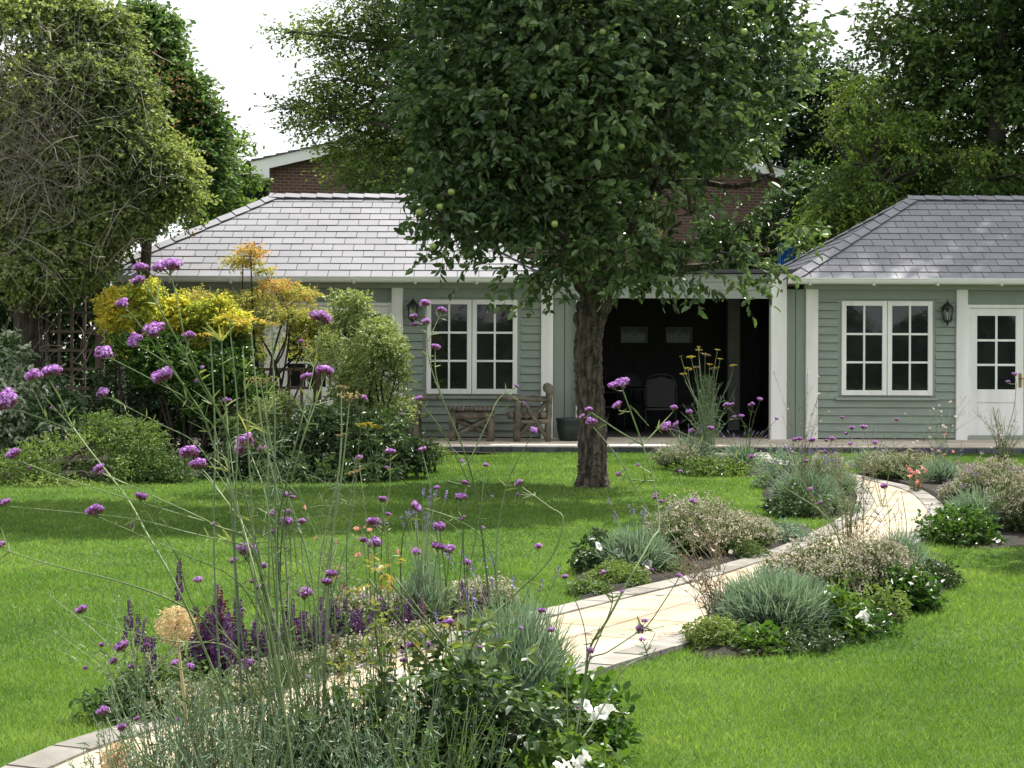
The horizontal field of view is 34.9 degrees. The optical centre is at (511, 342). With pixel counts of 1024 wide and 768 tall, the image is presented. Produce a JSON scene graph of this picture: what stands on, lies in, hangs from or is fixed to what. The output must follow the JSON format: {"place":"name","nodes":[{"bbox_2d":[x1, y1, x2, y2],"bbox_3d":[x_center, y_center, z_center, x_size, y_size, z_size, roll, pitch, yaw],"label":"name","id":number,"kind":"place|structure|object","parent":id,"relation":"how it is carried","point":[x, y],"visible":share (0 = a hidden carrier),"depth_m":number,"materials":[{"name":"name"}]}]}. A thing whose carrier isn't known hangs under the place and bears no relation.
{"place":"outdoors","nodes":[
{"label":"outdoors","id":0,"kind":"place"},
{"bbox_2d":[107,193,563,437],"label":"summer house","id":1,"kind":"structure","parent":0,"point":[324,242],"depth_m":25.57,"materials":[{"name":"green paint"}]},
{"bbox_2d":[279,306,333,426],"bbox_3d":[-3.215,0.426,25.623,0.900,2.006,0.104,0,0,0],"label":"door","id":2,"kind":"structure","parent":1,"relation":"in","point":[295,378],"depth_m":25.64,"materials":[{"name":"white paint"}]},
{"bbox_2d":[423,298,520,398],"bbox_3d":[-0.631,0.091,25.615,1.617,1.583,0.170,0,0,0],"label":"window frame","id":3,"kind":"structure","parent":1,"relation":"in","point":[445,396],"depth_m":25.58,"materials":[{"name":"white wood"}]},
{"bbox_2d":[53,458,926,767],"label":"path","id":4,"kind":"structure","parent":0,"point":[679,606],"depth_m":9.37,"materials":[{"name":"stone"}]},
{"bbox_2d":[0,528,279,767],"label":"verbena","id":5,"kind":"object","parent":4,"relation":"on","point":[118,646],"visible":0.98,"depth_m":5.38,"materials":[{"name":"green plant"}]},
{"bbox_2d":[96,684,225,767],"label":"santolina","id":6,"kind":"object","parent":4,"relation":"on","point":[157,751],"visible":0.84,"depth_m":5.36,"materials":[{"name":"green plant"}]},
{"bbox_2d":[101,659,247,767],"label":"leafy perennial","id":7,"kind":"object","parent":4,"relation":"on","point":[154,715],"visible":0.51,"depth_m":5.54,"materials":[{"name":"green plant"}]},
{"bbox_2d":[153,604,196,763],"bbox_3d":[-1.160,1.250,5.598,0.157,0.694,0.155,0,0,0],"label":"allium","id":8,"kind":"object","parent":4,"relation":"on","point":[175,627],"visible":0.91,"depth_m":5.59,"materials":[{"name":"plant"}]},
{"bbox_2d":[130,657,287,767],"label":"leafy perennial","id":9,"kind":"object","parent":4,"relation":"on","point":[188,706],"visible":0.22,"depth_m":5.64,"materials":[{"name":"green plant"}]},
{"bbox_2d":[150,684,273,767],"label":"santolina","id":10,"kind":"object","parent":4,"relation":"on","point":[204,748],"visible":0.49,"depth_m":5.43,"materials":[{"name":"green plant"}]},
{"bbox_2d":[179,397,293,766],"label":"verbena","id":11,"kind":"object","parent":4,"relation":"on","point":[190,451],"visible":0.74,"depth_m":5.63,"materials":[{"name":"green plant"}]},
{"bbox_2d":[0,355,1023,767],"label":"lawn","id":12,"kind":"structure","parent":0,"point":[508,553],"depth_m":10.00,"materials":[{"name":"green plant"}]},
{"bbox_2d":[0,262,124,441],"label":"trellis","id":13,"kind":"object","parent":12,"relation":"on","point":[65,325],"visible":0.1,"depth_m":24.44,"materials":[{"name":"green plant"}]},
{"bbox_2d":[163,124,273,236],"bbox_3d":[-6.018,-1.427,32.997,2.509,6.017,1.830,0,0,0],"label":"hazel tree","id":14,"kind":"object","parent":12,"relation":"on","point":[218,210],"visible":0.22,"depth_m":32.84,"materials":[{"name":"green plant"}]},
{"bbox_2d":[0,448,506,483],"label":"flower bed","id":15,"kind":"object","parent":12,"relation":"on","point":[72,462],"visible":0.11,"depth_m":20.63,"materials":[{"name":"soil"}]},
{"bbox_2d":[0,325,90,466],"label":"variegated dogwood","id":16,"kind":"object","parent":15,"relation":"on","point":[17,425],"visible":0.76,"depth_m":20.05,"materials":[{"name":"green plant"}]},
{"bbox_2d":[14,288,104,456],"bbox_3d":[-6.097,0.426,21.900,1.213,2.305,0.080,0,0,0],"label":"trellis","id":17,"kind":"object","parent":15,"relation":"on","point":[71,350],"visible":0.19,"depth_m":21.86,"materials":[{"name":"brown wood"}]},
{"bbox_2d":[0,426,140,488],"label":"box shrub","id":18,"kind":"object","parent":15,"relation":"on","point":[39,477],"visible":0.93,"depth_m":18.19,"materials":[{"name":"green plant"}]},
{"bbox_2d":[0,0,221,456],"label":"overgrown tree","id":19,"kind":"object","parent":15,"relation":"on","point":[93,194],"visible":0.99,"depth_m":21.06,"materials":[{"name":"green plant"}]},
{"bbox_2d":[72,407,201,483],"bbox_3d":[-4.342,1.219,18.754,1.088,0.929,1.789,0,0,-35],"label":"box shrub","id":20,"kind":"object","parent":15,"relation":"on","point":[149,468],"visible":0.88,"depth_m":18.54,"materials":[{"name":"green plant"}]},
{"bbox_2d":[89,274,194,459],"bbox_3d":[-4.710,0.361,20.887,1.338,2.458,0.990,0,0,0],"label":"golden spiraea","id":21,"kind":"object","parent":15,"relation":"on","point":[110,319],"visible":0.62,"depth_m":20.65,"materials":[{"name":"yellow plant"}]},
{"bbox_2d":[72,351,254,462],"bbox_3d":[-4.529,0.767,21.015,2.466,1.665,1.400,0,0,0],"label":"dark shrub","id":22,"kind":"object","parent":15,"relation":"on","point":[177,422],"visible":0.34,"depth_m":20.75,"materials":[{"name":"green plant"}]},
{"bbox_2d":[110,0,246,421],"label":"hornbeam tree","id":23,"kind":"object","parent":15,"relation":"on","point":[194,109],"visible":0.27,"depth_m":24.27,"materials":[{"name":"green plant"}]},
{"bbox_2d":[91,323,279,464],"bbox_3d":[-4.111,0.666,20.528,2.345,1.862,1.144,0,0,-13],"label":"green shrub","id":24,"kind":"object","parent":15,"relation":"on","point":[169,348],"visible":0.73,"depth_m":20.39,"materials":[{"name":"green plant"}]},
{"bbox_2d":[156,288,257,461],"bbox_3d":[-3.912,0.446,21.029,1.312,2.296,0.833,0,0,17],"label":"golden spiraea","id":25,"kind":"object","parent":15,"relation":"on","point":[207,310],"visible":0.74,"depth_m":20.85,"materials":[{"name":"yellow plant"}]},
{"bbox_2d":[180,240,344,454],"bbox_3d":[-3.401,0.104,21.470,2.412,2.990,1.447,0,0,0],"label":"japanese maple","id":26,"kind":"object","parent":15,"relation":"on","point":[282,316],"visible":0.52,"depth_m":21.50,"materials":[{"name":"yellow plant"}]},
{"bbox_2d":[211,387,321,460],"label":"border perennial","id":27,"kind":"object","parent":15,"relation":"on","point":[288,408],"visible":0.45,"depth_m":19.98,"materials":[{"name":"green plant"}]},
{"bbox_2d":[197,398,445,483],"bbox_3d":[-2.259,1.221,19.085,2.963,1.130,1.926,0,0,0],"label":"laurel","id":28,"kind":"object","parent":15,"relation":"on","point":[391,435],"visible":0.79,"depth_m":18.86,"materials":[{"name":"green plant"}]},
{"bbox_2d":[308,287,421,453],"bbox_3d":[-1.976,0.449,20.611,1.539,2.313,1.066,0,0,21],"label":"pittosporum","id":29,"kind":"object","parent":15,"relation":"on","point":[386,354],"visible":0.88,"depth_m":20.52,"materials":[{"name":"green plant"}]},
{"bbox_2d":[107,606,518,727],"bbox_3d":[-1.046,1.572,8.205,0.798,0.041,3.672,0,0,30],"label":"flower bed","id":30,"kind":"object","parent":12,"relation":"on","point":[115,724],"visible":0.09,"depth_m":7.72,"materials":[{"name":"soil"}]},
{"bbox_2d":[69,665,189,725],"bbox_3d":[-1.607,1.496,6.933,0.533,0.228,0.526,0,0,0],"label":"catmint","id":31,"kind":"object","parent":30,"relation":"on","point":[93,705],"visible":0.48,"depth_m":6.83,"materials":[{"name":"green plant"}]},
{"bbox_2d":[40,584,219,711],"bbox_3d":[-1.609,1.312,6.864,0.774,0.563,0.412,0,0,0],"label":"grass tuft","id":32,"kind":"object","parent":30,"relation":"on","point":[133,652],"visible":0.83,"depth_m":6.87,"materials":[{"name":"green plant"}]},
{"bbox_2d":[121,559,207,697],"bbox_3d":[-1.520,1.454,7.114,0.406,0.987,0.403,0,0,-9],"label":"salvia","id":33,"kind":"object","parent":30,"relation":"on","point":[148,639],"visible":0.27,"depth_m":7.17,"materials":[{"name":"purple plant"}]},
{"bbox_2d":[157,584,256,684],"bbox_3d":[-1.369,1.575,7.411,0.394,0.969,0.452,0,0,37],"label":"salvia","id":34,"kind":"object","parent":30,"relation":"on","point":[205,634],"visible":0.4,"depth_m":7.31,"materials":[{"name":"purple plant"}]},
{"bbox_2d":[385,488,456,623],"bbox_3d":[-0.463,1.190,8.998,0.440,0.781,0.419,0,0,34],"label":"lavender","id":35,"kind":"object","parent":30,"relation":"on","point":[413,591],"visible":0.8,"depth_m":8.95,"materials":[{"name":"green plant"}]},
{"bbox_2d":[248,0,600,254],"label":"beech tree","id":36,"kind":"object","parent":12,"relation":"on","point":[357,118],"visible":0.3,"depth_m":31.62,"materials":[{"name":"green plant"}]},
{"bbox_2d":[1,452,942,767],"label":"path edging","id":37,"kind":"object","parent":12,"relation":"on","point":[55,754],"visible":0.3,"depth_m":8.45,"materials":[{"name":"stone"}]},
{"bbox_2d":[171,395,367,747],"bbox_3d":[-0.813,0.939,5.770,0.727,1.496,0.304,0,0,-32],"label":"verbena","id":38,"kind":"object","parent":37,"relation":"on","point":[304,593],"visible":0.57,"depth_m":5.81,"materials":[{"name":"green plant"}]},
{"bbox_2d":[229,491,323,767],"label":"verbena","id":39,"kind":"object","parent":37,"relation":"on","point":[288,521],"visible":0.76,"depth_m":5.61,"materials":[{"name":"green plant"}]},
{"bbox_2d":[224,123,796,270],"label":"brick house","id":40,"kind":"structure","parent":12,"relation":"on","point":[283,170],"depth_m":39.63,"materials":[{"name":"brick"}]},
{"bbox_2d":[2,445,1023,453],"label":"terrace edging","id":41,"kind":"object","parent":12,"relation":"on","point":[574,449],"visible":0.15,"depth_m":23.62,"materials":[{"name":"grey stone"}]},
{"bbox_2d":[417,687,617,762],"bbox_3d":[-0.047,1.575,5.953,1.278,0.041,3.500,0,0,16],"label":"flower bed","id":42,"kind":"object","parent":12,"relation":"on","point":[611,753],"depth_m":6.26,"materials":[{"name":"soil"}]},
{"bbox_2d":[0,364,253,767],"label":"verbena","id":43,"kind":"object","parent":42,"relation":"on","point":[8,399],"visible":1,"depth_m":5.38,"materials":[{"name":"green plant"}]},
{"bbox_2d":[0,447,282,766],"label":"verbena","id":44,"kind":"object","parent":42,"relation":"on","point":[95,510],"visible":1,"depth_m":5.33,"materials":[{"name":"green plant"}]},
{"bbox_2d":[94,297,293,767],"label":"verbena","id":45,"kind":"object","parent":42,"relation":"on","point":[163,374],"visible":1,"depth_m":5.21,"materials":[{"name":"green plant"}]},
{"bbox_2d":[129,258,291,767],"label":"verbena","id":46,"kind":"object","parent":42,"relation":"on","point":[160,265],"visible":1,"depth_m":5.32,"materials":[{"name":"green plant"}]},
{"bbox_2d":[158,671,333,767],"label":"santolina","id":47,"kind":"object","parent":42,"relation":"on","point":[226,742],"visible":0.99,"depth_m":5.23,"materials":[{"name":"green plant"}]},
{"bbox_2d":[186,313,347,767],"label":"fennel","id":48,"kind":"object","parent":42,"relation":"on","point":[275,481],"visible":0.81,"depth_m":5.53,"materials":[{"name":"green plant"}]},
{"bbox_2d":[202,323,282,767],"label":"fennel shoots","id":49,"kind":"object","parent":48,"relation":"attached to","point":[221,339],"visible":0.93,"depth_m":5.50,"materials":[{"name":"green plant"}]},
{"bbox_2d":[197,669,359,767],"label":"santolina","id":50,"kind":"object","parent":42,"relation":"on","point":[284,731],"visible":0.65,"depth_m":5.42,"materials":[{"name":"green plant"}]},
{"bbox_2d":[273,310,333,766],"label":"verbena","id":51,"kind":"object","parent":42,"relation":"on","point":[320,317],"visible":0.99,"depth_m":5.57,"materials":[{"name":"green plant"}]},
{"bbox_2d":[245,374,386,760],"bbox_3d":[-0.706,0.892,5.904,0.559,1.547,0.488,0,0,0],"label":"fennel","id":52,"kind":"object","parent":42,"relation":"on","point":[332,537],"visible":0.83,"depth_m":5.91,"materials":[{"name":"green plant"}]},
{"bbox_2d":[266,671,415,767],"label":"santolina","id":53,"kind":"object","parent":42,"relation":"on","point":[343,738],"visible":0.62,"depth_m":5.48,"materials":[{"name":"green plant"}]},
{"bbox_2d":[304,662,448,767],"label":"lavender","id":54,"kind":"object","parent":42,"relation":"on","point":[388,763],"visible":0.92,"depth_m":5.38,"materials":[{"name":"green plant"}]},
{"bbox_2d":[355,448,401,724],"bbox_3d":[-0.500,1.127,6.145,0.165,1.450,0.326,0,0,-11],"label":"verbena","id":55,"kind":"object","parent":42,"relation":"on","point":[376,540],"visible":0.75,"depth_m":6.11,"materials":[{"name":"green plant"}]},
{"bbox_2d":[249,552,610,767],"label":"rose bush","id":56,"kind":"object","parent":42,"relation":"on","point":[510,696],"visible":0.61,"depth_m":5.65,"materials":[{"name":"green plant"}]},
{"bbox_2d":[393,446,495,753],"bbox_3d":[-0.247,0.993,6.084,0.400,1.220,0.314,0,0,0],"label":"verbena","id":57,"kind":"object","parent":42,"relation":"on","point":[417,507],"visible":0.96,"depth_m":6.05,"materials":[{"name":"green plant"}]},
{"bbox_2d":[370,693,521,767],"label":"shrub","id":58,"kind":"object","parent":42,"relation":"on","point":[453,750],"visible":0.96,"depth_m":5.35,"materials":[{"name":"green plant"}]},
{"bbox_2d":[400,299,524,707],"bbox_3d":[-0.188,0.722,5.929,0.571,1.758,0.242,0,0,-41],"label":"verbena","id":59,"kind":"object","parent":42,"relation":"on","point":[425,320],"visible":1,"depth_m":5.92,"materials":[{"name":"green plant"}]},
{"bbox_2d":[468,427,563,720],"bbox_3d":[0.028,0.959,6.103,0.291,1.286,0.330,0,0,24],"label":"verbena","id":60,"kind":"object","parent":42,"relation":"on","point":[532,430],"visible":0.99,"depth_m":6.13,"materials":[{"name":"green plant"}]},
{"bbox_2d":[441,550,596,706],"bbox_3d":[0.024,1.231,6.754,0.735,0.730,0.735,0,0,0],"label":"lavender","id":61,"kind":"object","parent":42,"relation":"on","point":[546,652],"visible":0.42,"depth_m":6.68,"materials":[{"name":"green plant"}]},
{"bbox_2d":[504,727,637,767],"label":"petunia","id":62,"kind":"object","parent":42,"relation":"on","point":[591,756],"visible":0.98,"depth_m":5.46,"materials":[{"name":"green plant"}]},
{"bbox_2d":[520,655,645,755],"bbox_3d":[0.246,1.434,6.359,0.538,0.417,0.575,0,0,0],"label":"petunia","id":63,"kind":"object","parent":42,"relation":"on","point":[610,725],"visible":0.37,"depth_m":6.31,"materials":[{"name":"green plant"}]},
{"bbox_2d":[547,569,682,759],"bbox_3d":[0.370,1.188,5.670,0.505,0.833,0.291,0,0,-11],"label":"verbena","id":64,"kind":"object","parent":42,"relation":"on","point":[640,628],"visible":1,"depth_m":5.64,"materials":[{"name":"green plant"}]},
{"bbox_2d":[573,377,677,734],"bbox_3d":[0.428,0.863,5.814,0.464,1.480,0.275,0,0,-19],"label":"verbena","id":65,"kind":"object","parent":42,"relation":"on","point":[623,382],"visible":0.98,"depth_m":5.83,"materials":[{"name":"green plant"}]},
{"bbox_2d":[369,0,849,488],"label":"apple tree","id":66,"kind":"object","parent":12,"relation":"on","point":[627,80],"visible":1,"depth_m":16.69,"materials":[{"name":"green plant"}]},
{"bbox_2d":[572,523,811,600],"bbox_3d":[1.241,1.580,12.254,1.129,0.041,4.796,0,0,30],"label":"flower bed","id":67,"kind":"object","parent":12,"relation":"on","point":[655,577],"visible":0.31,"depth_m":11.27,"materials":[{"name":"soil"}]},
{"bbox_2d":[566,523,651,574],"bbox_3d":[0.664,1.455,11.273,0.578,0.396,0.564,0,0,0],"label":"petunia","id":68,"kind":"object","parent":67,"relation":"on","point":[582,563],"visible":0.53,"depth_m":11.21,"materials":[{"name":"green plant"}]},
{"bbox_2d":[582,555,651,586],"bbox_3d":[0.686,1.508,10.678,0.475,0.224,0.472,0,0,0],"label":"saxifrage","id":69,"kind":"object","parent":67,"relation":"on","point":[613,573],"visible":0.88,"depth_m":10.61,"materials":[{"name":"green plant"}]},
{"bbox_2d":[589,498,679,569],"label":"lavender","id":70,"kind":"object","parent":67,"relation":"on","point":[631,545],"visible":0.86,"depth_m":11.07,"materials":[{"name":"green plant"}]},
{"bbox_2d":[641,490,761,554],"bbox_3d":[1.421,1.358,12.244,0.931,0.488,1.008,0,0,-41],"label":"oregano","id":71,"kind":"object","parent":67,"relation":"on","point":[681,521],"visible":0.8,"depth_m":12.05,"materials":[{"name":"green plant"}]},
{"bbox_2d":[657,456,774,476],"bbox_3d":[2.648,1.585,21.431,1.495,0.041,3.975,0,0,0],"label":"flower bed","id":72,"kind":"object","parent":12,"relation":"on","point":[745,475],"visible":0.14,"depth_m":20.03,"materials":[{"name":"soil"}]},
{"bbox_2d":[679,346,735,457],"bbox_3d":[2.530,0.877,21.379,0.623,1.657,0.636,0,0,-42],"label":"fennel","id":73,"kind":"object","parent":72,"relation":"on","point":[704,397],"visible":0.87,"depth_m":21.36,"materials":[{"name":"green plant"}]},
{"bbox_2d":[667,454,754,477],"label":"geranium","id":74,"kind":"object","parent":72,"relation":"on","point":[710,464],"visible":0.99,"depth_m":19.59,"materials":[{"name":"green plant"}]},
{"bbox_2d":[689,158,838,268],"bbox_3d":[12.120,-1.173,36.357,16.323,5.952,1.680,0,0,0],"label":"hedge","id":75,"kind":"object","parent":12,"relation":"on","point":[784,201],"visible":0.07,"depth_m":36.05,"materials":[{"name":"green plant"}]},
{"bbox_2d":[686,27,910,236],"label":"evergreen tree","id":76,"kind":"object","parent":12,"relation":"on","point":[803,144],"visible":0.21,"depth_m":42.29,"materials":[{"name":"green plant"}]},
{"bbox_2d":[762,467,856,519],"bbox_3d":[3.220,1.587,17.719,0.976,0.041,6.025,0,0,9],"label":"flower bed","id":77,"kind":"object","parent":12,"relation":"on","point":[765,492],"visible":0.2,"depth_m":16.61,"materials":[{"name":"soil"}]},
{"bbox_2d":[756,479,843,518],"bbox_3d":[2.664,1.464,15.042,0.752,0.398,0.753,0,0,27],"label":"petunia","id":78,"kind":"object","parent":77,"relation":"on","point":[788,504],"visible":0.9,"depth_m":14.94,"materials":[{"name":"green plant"}]},
{"bbox_2d":[767,442,845,498],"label":"lavender","id":79,"kind":"object","parent":77,"relation":"on","point":[813,484],"visible":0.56,"depth_m":15.78,"materials":[{"name":"green plant"}]},
{"bbox_2d":[688,555,950,658],"bbox_3d":[2.221,1.583,10.128,0.763,0.041,4.494,0,0,28],"label":"flower bed","id":80,"kind":"object","parent":12,"relation":"on","point":[723,649],"visible":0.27,"depth_m":8.36,"materials":[{"name":"soil"}]},
{"bbox_2d":[645,535,732,622],"bbox_3d":[0.974,1.345,8.894,0.484,0.577,0.355,0,0,0],"label":"gaura","id":81,"kind":"object","parent":80,"relation":"on","point":[703,579],"visible":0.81,"depth_m":8.90,"materials":[{"name":"pink plant"}]},
{"bbox_2d":[678,612,747,649],"bbox_3d":[1.084,1.514,8.531,0.414,0.194,0.384,0,0,0],"label":"saxifrage","id":82,"kind":"object","parent":80,"relation":"on","point":[716,631],"visible":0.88,"depth_m":8.47,"materials":[{"name":"green plant"}]},
{"bbox_2d":[717,620,788,653],"bbox_3d":[1.250,1.538,8.433,0.389,0.193,0.367,0,0,0],"label":"heuchera","id":83,"kind":"object","parent":80,"relation":"on","point":[749,637],"visible":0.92,"depth_m":8.38,"materials":[{"name":"green plant"}]},
{"bbox_2d":[704,556,850,636],"bbox_3d":[1.439,1.376,8.871,0.828,0.458,0.824,0,0,0],"label":"lavender","id":84,"kind":"object","parent":80,"relation":"on","point":[779,599],"visible":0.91,"depth_m":8.73,"materials":[{"name":"green plant"}]},
{"bbox_2d":[753,618,850,655],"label":"groundcover","id":85,"kind":"object","parent":80,"relation":"on","point":[819,633],"visible":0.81,"depth_m":8.44,"materials":[{"name":"green plant"}]},
{"bbox_2d":[770,523,889,602],"bbox_3d":[1.916,1.353,9.915,0.751,0.487,0.899,0,0,0],"label":"oregano","id":86,"kind":"object","parent":80,"relation":"on","point":[833,566],"visible":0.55,"depth_m":9.79,"materials":[{"name":"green plant"}]},
{"bbox_2d":[788,424,898,552],"bbox_3d":[2.153,1.084,10.605,0.727,1.097,0.570,0,0,0],"label":"gaura","id":87,"kind":"object","parent":80,"relation":"on","point":[849,532],"visible":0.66,"depth_m":10.58,"materials":[{"name":"green plant"}]},
{"bbox_2d":[809,578,881,643],"bbox_3d":[1.790,1.467,8.814,0.410,0.397,0.364,0,0,25],"label":"petunia","id":88,"kind":"object","parent":80,"relation":"on","point":[857,634],"visible":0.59,"depth_m":8.73,"materials":[{"name":"green plant"}]},
{"bbox_2d":[830,527,926,595],"bbox_3d":[2.224,1.370,10.011,0.616,0.445,0.610,0,0,0],"label":"oregano","id":89,"kind":"object","parent":80,"relation":"on","point":[875,548],"visible":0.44,"depth_m":9.91,"materials":[{"name":"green plant"}]},
{"bbox_2d":[859,560,949,613],"bbox_3d":[2.344,1.473,9.787,0.585,0.343,0.535,0,0,0],"label":"petunia","id":90,"kind":"object","parent":80,"relation":"on","point":[920,591],"visible":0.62,"depth_m":9.68,"materials":[{"name":"green plant"}]},
{"bbox_2d":[766,66,1017,261],"bbox_3d":[7.763,-2.006,33.909,5.272,7.283,4.652,0,0,0],"label":"young beech","id":91,"kind":"object","parent":12,"relation":"on","point":[887,148],"visible":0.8,"depth_m":32.97,"materials":[{"name":"green plant"}]},
{"bbox_2d":[834,0,1023,213],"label":"dark beech","id":92,"kind":"object","parent":12,"relation":"on","point":[995,99],"visible":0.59,"depth_m":34.39,"materials":[{"name":"green plant"}]},
{"bbox_2d":[858,462,1023,548],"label":"flower bed","id":93,"kind":"object","parent":12,"relation":"on","point":[1014,540],"visible":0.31,"depth_m":16.53,"materials":[{"name":"soil"}]},
{"bbox_2d":[857,445,937,479],"bbox_3d":[4.564,1.394,18.972,1.000,0.423,0.987,0,0,38],"label":"oregano","id":94,"kind":"object","parent":93,"relation":"on","point":[897,467],"visible":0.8,"depth_m":18.81,"materials":[{"name":"green plant"}]},
{"bbox_2d":[911,503,1009,545],"bbox_3d":[3.616,1.472,13.074,0.778,0.356,0.771,0,0,0],"label":"petunia","id":95,"kind":"object","parent":93,"relation":"on","point":[943,526],"visible":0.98,"depth_m":12.96,"materials":[{"name":"green plant"}]},
{"bbox_2d":[951,453,1023,498],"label":"oregano","id":96,"kind":"object","parent":93,"relation":"on","point":[985,476],"visible":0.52,"depth_m":15.65,"materials":[{"name":"green plant"}]},
{"bbox_2d":[983,463,1023,531],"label":"oregano","id":97,"kind":"object","parent":93,"relation":"on","point":[1015,519],"visible":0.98,"depth_m":13.50,"materials":[{"name":"green plant"}]},
{"bbox_2d":[0,0,1023,348],"label":"sky","id":98,"kind":"structure","parent":0,"point":[225,34],"materials":[{"name":"white"}]},
{"bbox_2d":[53,437,1023,447],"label":"paving","id":99,"kind":"structure","parent":0,"point":[621,441],"depth_m":24.60,"materials":[{"name":"grey stone"}]},
{"bbox_2d":[448,406,494,441],"bbox_3d":[-0.615,1.245,24.951,0.718,0.531,0.643,0,0,0],"label":"rustic table","id":100,"kind":"object","parent":99,"relation":"on","point":[458,416],"visible":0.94,"depth_m":24.67,"materials":[{"name":"brown wood"}]},
{"bbox_2d":[497,383,553,441],"bbox_3d":[0.210,1.061,24.950,0.870,0.894,0.773,0,0,0],"label":"rustic chair","id":101,"kind":"object","parent":99,"relation":"on","point":[528,421],"visible":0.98,"depth_m":24.63,"materials":[{"name":"brown wood"}]},
{"bbox_2d":[553,269,804,438],"bbox_3d":[2.632,0.182,27.770,3.955,2.665,4.660,0,0,0],"label":"open shelter","id":102,"kind":"object","parent":99,"relation":"on","point":[766,347],"visible":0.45,"depth_m":29.47,"materials":[{"name":"black paint"}]},
{"bbox_2d":[640,374,677,433],"bbox_3d":[2.446,1.014,26.965,0.603,1.004,0.636,0,0,0],"label":"garden armchair","id":103,"kind":"object","parent":102,"relation":"on","point":[661,393],"visible":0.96,"depth_m":26.71,"materials":[{"name":"grey metal"}]},
{"bbox_2d":[747,195,1023,439],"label":"summer house","id":104,"kind":"structure","parent":0,"point":[885,342],"depth_m":25.58,"materials":[{"name":"green paint"}]},
{"bbox_2d":[835,299,938,399],"bbox_3d":[5.892,0.114,25.615,1.617,1.583,0.170,0,0,0],"label":"window frame","id":105,"kind":"structure","parent":104,"relation":"in","point":[840,397],"depth_m":25.58,"materials":[{"name":"white wood"}]},
{"bbox_2d":[969,308,1023,435],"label":"door","id":106,"kind":"structure","parent":104,"relation":"in","point":[996,334],"depth_m":25.64,"materials":[{"name":"white paint"}]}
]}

